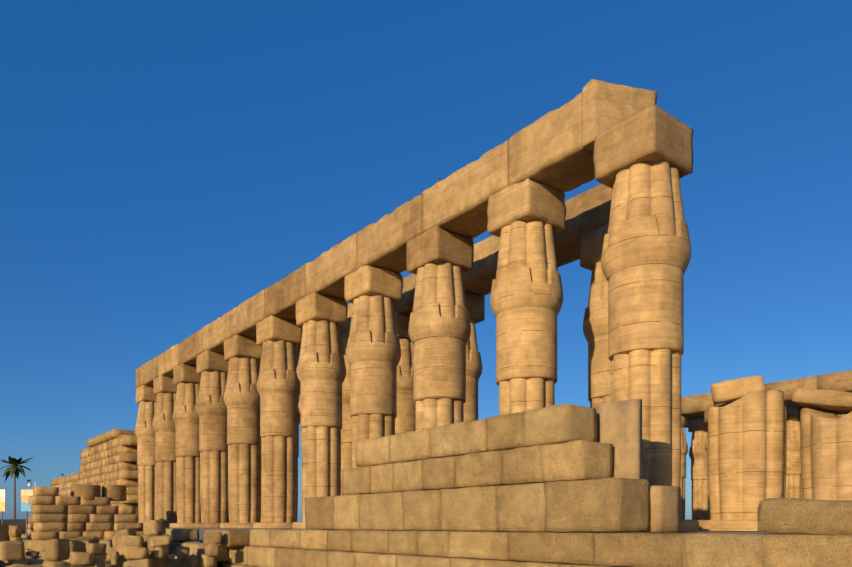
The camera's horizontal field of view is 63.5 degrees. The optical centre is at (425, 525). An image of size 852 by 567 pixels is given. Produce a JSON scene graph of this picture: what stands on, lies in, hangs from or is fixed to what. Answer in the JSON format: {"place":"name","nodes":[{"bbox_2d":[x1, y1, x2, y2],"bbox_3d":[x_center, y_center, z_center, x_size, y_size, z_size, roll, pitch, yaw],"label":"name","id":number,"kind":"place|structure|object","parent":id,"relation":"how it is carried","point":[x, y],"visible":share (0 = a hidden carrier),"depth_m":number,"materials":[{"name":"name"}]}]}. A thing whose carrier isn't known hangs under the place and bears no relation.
{"place":"outdoors","nodes":[
{"label":"outdoors","id":0,"kind":"place"},
{"bbox_2d":[26,511,27,533],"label":"billboard legs","id":1,"kind":"object","parent":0,"point":[26,520],"visible":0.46,"depth_m":151.03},
{"bbox_2d":[22,528,250,566],"bbox_3d":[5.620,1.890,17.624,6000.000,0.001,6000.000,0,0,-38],"label":"ground","id":2,"kind":"structure","parent":0,"point":[201,532],"depth_m":111.72,"materials":[{"name":"brown sand"}]},
{"bbox_2d":[0,489,5,510],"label":"billboard","id":3,"kind":"object","parent":2,"relation":"on","point":[2,499],"visible":1,"depth_m":150.72,"materials":[{"name":"multicoloured metal"}]},
{"bbox_2d":[0,456,32,518],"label":"palm","id":4,"kind":"object","parent":2,"relation":"on","point":[15,467],"depth_m":201.86,"materials":[{"name":"green plant"}]},
{"bbox_2d":[0,519,32,533],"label":"city strip","id":5,"kind":"object","parent":2,"relation":"on","point":[16,522],"visible":0.08,"depth_m":155.00,"materials":[{"name":"grey"}]},
{"bbox_2d":[21,490,32,510],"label":"billboard","id":6,"kind":"object","parent":2,"relation":"on","point":[25,495],"visible":0.36,"depth_m":150.83,"materials":[{"name":"multicoloured metal"}]},
{"bbox_2d":[0,520,249,566],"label":"rubble","id":7,"kind":"object","parent":2,"relation":"on","point":[157,544],"visible":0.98,"depth_m":26.72,"materials":[{"name":"stone"}]},
{"bbox_2d":[27,517,114,539],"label":"wall","id":8,"kind":"structure","parent":7,"relation":"on","point":[109,535],"depth_m":50.32,"materials":[{"name":"stone"}]},
{"bbox_2d":[218,404,851,566],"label":"wall","id":9,"kind":"structure","parent":2,"relation":"on","point":[478,493],"depth_m":15.67,"materials":[{"name":"stone"}]},
{"bbox_2d":[593,399,643,478],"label":"slab","id":10,"kind":"structure","parent":9,"relation":"on","point":[619,425],"depth_m":14.52,"materials":[{"name":"stone"}]},
{"bbox_2d":[757,498,851,534],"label":"stone block","id":11,"kind":"object","parent":9,"relation":"on","point":[798,516],"visible":0.92,"depth_m":10.92,"materials":[{"name":"stone"}]},
{"bbox_2d":[0,0,851,521],"label":"sky","id":12,"kind":"structure","parent":0,"point":[165,164],"materials":[{"name":"blue"}]},
{"bbox_2d":[165,527,776,533],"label":"stone platform","id":13,"kind":"structure","parent":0,"point":[756,532],"depth_m":17.84,"materials":[{"name":"beige stone"}]},
{"bbox_2d":[29,487,143,539],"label":"cross wall","id":14,"kind":"structure","parent":13,"relation":"on","point":[74,514],"depth_m":39.37,"materials":[{"name":"stone"}]},
{"bbox_2d":[71,484,100,499],"bbox_3d":[-19.957,-1.910,40.374,1.564,0.900,1.565,0,0,-38],"label":"drum","id":15,"kind":"object","parent":14,"relation":"on","point":[87,492],"visible":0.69,"depth_m":39.72,"materials":[{"name":"stone"}]},
{"bbox_2d":[102,485,126,500],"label":"drum","id":16,"kind":"object","parent":14,"relation":"on","point":[116,492],"visible":0.81,"depth_m":40.78,"materials":[{"name":"stone"}]},
{"bbox_2d":[50,435,138,522],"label":"wall","id":17,"kind":"structure","parent":13,"relation":"on","point":[113,461],"depth_m":54.03,"materials":[{"name":"stone"}]},
{"bbox_2d":[87,429,135,446],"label":"wall top","id":18,"kind":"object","parent":17,"relation":"on","point":[105,437],"depth_m":53.75,"materials":[{"name":"stone"}]},
{"bbox_2d":[135,401,156,522],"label":"column","id":19,"kind":"structure","parent":13,"relation":"on","point":[145,435],"depth_m":49.42,"materials":[{"name":"stone"}]},
{"bbox_2d":[152,392,176,526],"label":"column","id":20,"kind":"structure","parent":13,"relation":"on","point":[163,424],"depth_m":46.17,"materials":[{"name":"stone"}]},
{"bbox_2d":[169,382,200,527],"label":"column","id":21,"kind":"structure","parent":13,"relation":"on","point":[185,416],"depth_m":42.91,"materials":[{"name":"stone"}]},
{"bbox_2d":[193,370,228,527],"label":"column","id":22,"kind":"structure","parent":13,"relation":"on","point":[211,408],"depth_m":39.66,"materials":[{"name":"stone"}]},
{"bbox_2d":[220,357,260,527],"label":"column","id":23,"kind":"structure","parent":13,"relation":"on","point":[242,399],"depth_m":36.42,"materials":[{"name":"stone"}]},
{"bbox_2d":[260,496,262,521],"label":"column","id":24,"kind":"structure","parent":13,"relation":"on","point":[261,519],"depth_m":45.87,"materials":[{"name":"stone"}]},
{"bbox_2d":[253,340,299,527],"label":"column","id":25,"kind":"structure","parent":13,"relation":"on","point":[278,385],"depth_m":33.16,"materials":[{"name":"stone"}]},
{"bbox_2d":[296,398,300,521],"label":"column","id":26,"kind":"structure","parent":13,"relation":"on","point":[299,418],"depth_m":43.12,"materials":[{"name":"stone"}]},
{"bbox_2d":[298,396,302,520],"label":"column","id":27,"kind":"structure","parent":13,"relation":"on","point":[299,408],"depth_m":39.45,"materials":[{"name":"stone"}]},
{"bbox_2d":[292,320,345,528],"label":"column","id":28,"kind":"structure","parent":13,"relation":"on","point":[321,370],"depth_m":29.90,"materials":[{"name":"stone"}]},
{"bbox_2d":[341,355,351,494],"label":"column","id":29,"kind":"structure","parent":13,"relation":"on","point":[346,445],"depth_m":35.85,"materials":[{"name":"stone"}]},
{"bbox_2d":[136,104,692,403],"bbox_3d":[-5.531,-9.499,35.257,6.189,1.156,43.210,0,0,-38],"label":"column abaci","id":30,"kind":"object","parent":29,"relation":"on","point":[651,133],"visible":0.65,"depth_m":23.32,"materials":[{"name":"stone"}]},
{"bbox_2d":[135,92,594,387],"bbox_3d":[-7.940,-10.744,34.824,1.711,1.498,41.120,0,0,-38],"label":"architrave","id":31,"kind":"object","parent":30,"relation":"on","point":[548,148],"visible":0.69,"depth_m":23.66,"materials":[{"name":"stone"}]},
{"bbox_2d":[296,184,612,352],"bbox_3d":[-5.013,-10.730,38.217,1.692,1.462,39.403,0,0,-38],"label":"architrave","id":32,"kind":"object","parent":30,"relation":"on","point":[587,210],"visible":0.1,"depth_m":25.60,"materials":[{"name":"stone"}]},
{"bbox_2d":[582,79,656,151],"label":"stone beam","id":33,"kind":"structure","parent":30,"relation":"on","point":[605,105],"depth_m":18.01,"materials":[{"name":"stone"}]},
{"bbox_2d":[346,295,400,467],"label":"column","id":34,"kind":"structure","parent":13,"relation":"on","point":[373,352],"depth_m":26.62,"materials":[{"name":"stone"}]},
{"bbox_2d":[395,337,415,434],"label":"column","id":35,"kind":"structure","parent":13,"relation":"on","point":[405,420],"depth_m":32.49,"materials":[{"name":"stone"}]},
{"bbox_2d":[408,262,470,430],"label":"column","id":36,"kind":"structure","parent":13,"relation":"on","point":[439,329],"depth_m":23.36,"materials":[{"name":"stone"}]},
{"bbox_2d":[464,318,481,420],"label":"column","id":37,"kind":"structure","parent":13,"relation":"on","point":[473,365],"depth_m":29.41,"materials":[{"name":"stone"}]},
{"bbox_2d":[490,220,562,414],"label":"column","id":38,"kind":"structure","parent":13,"relation":"on","point":[526,299],"depth_m":20.10,"materials":[{"name":"stone"}]},
{"bbox_2d":[583,261,610,407],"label":"column","id":39,"kind":"structure","parent":13,"relation":"on","point":[595,326],"depth_m":23.07,"materials":[{"name":"stone"}]},
{"bbox_2d":[601,161,698,530],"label":"column","id":40,"kind":"structure","parent":13,"relation":"on","point":[646,255],"depth_m":16.84,"materials":[{"name":"stone"}]},
{"bbox_2d":[643,485,680,531],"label":"stone block","id":41,"kind":"structure","parent":13,"relation":"on","point":[665,503],"depth_m":13.98,"materials":[{"name":"stone"}]},
{"bbox_2d":[680,426,687,519],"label":"column","id":42,"kind":"structure","parent":13,"relation":"on","point":[684,448],"depth_m":62.13,"materials":[{"name":"stone"}]},
{"bbox_2d":[689,431,707,519],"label":"column","id":43,"kind":"structure","parent":13,"relation":"on","point":[698,458],"depth_m":64.86,"materials":[{"name":"stone"}]},
{"bbox_2d":[705,433,710,519],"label":"column","id":44,"kind":"structure","parent":13,"relation":"on","point":[706,445],"depth_m":59.76,"materials":[{"name":"stone"}]},
{"bbox_2d":[697,390,786,530],"bbox_3d":[8.458,-1.643,18.143,2.560,3.564,2.560,0,0,35],"label":"stump","id":45,"kind":"object","parent":13,"relation":"on","point":[747,450],"visible":0.85,"depth_m":17.38,"materials":[{"name":"stone"}]},
{"bbox_2d":[785,420,801,498],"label":"column","id":46,"kind":"structure","parent":13,"relation":"on","point":[793,481],"depth_m":58.28,"materials":[{"name":"stone"}]},
{"bbox_2d":[800,408,851,499],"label":"stump","id":47,"kind":"object","parent":13,"relation":"on","point":[826,453],"visible":0.79,"depth_m":16.20,"materials":[{"name":"stone"}]},
{"bbox_2d":[711,376,851,413],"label":"stone blocks","id":48,"kind":"structure","parent":47,"relation":"on","point":[825,401],"depth_m":16.94,"materials":[{"name":"stone"}]},
{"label":"column","id":49,"kind":"object","parent":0,"visible":0},
{"bbox_2d":[681,370,851,431],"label":"entablature","id":50,"kind":"structure","parent":49,"relation":"on","point":[694,412],"depth_m":57.84,"materials":[{"name":"stone"}]}
]}

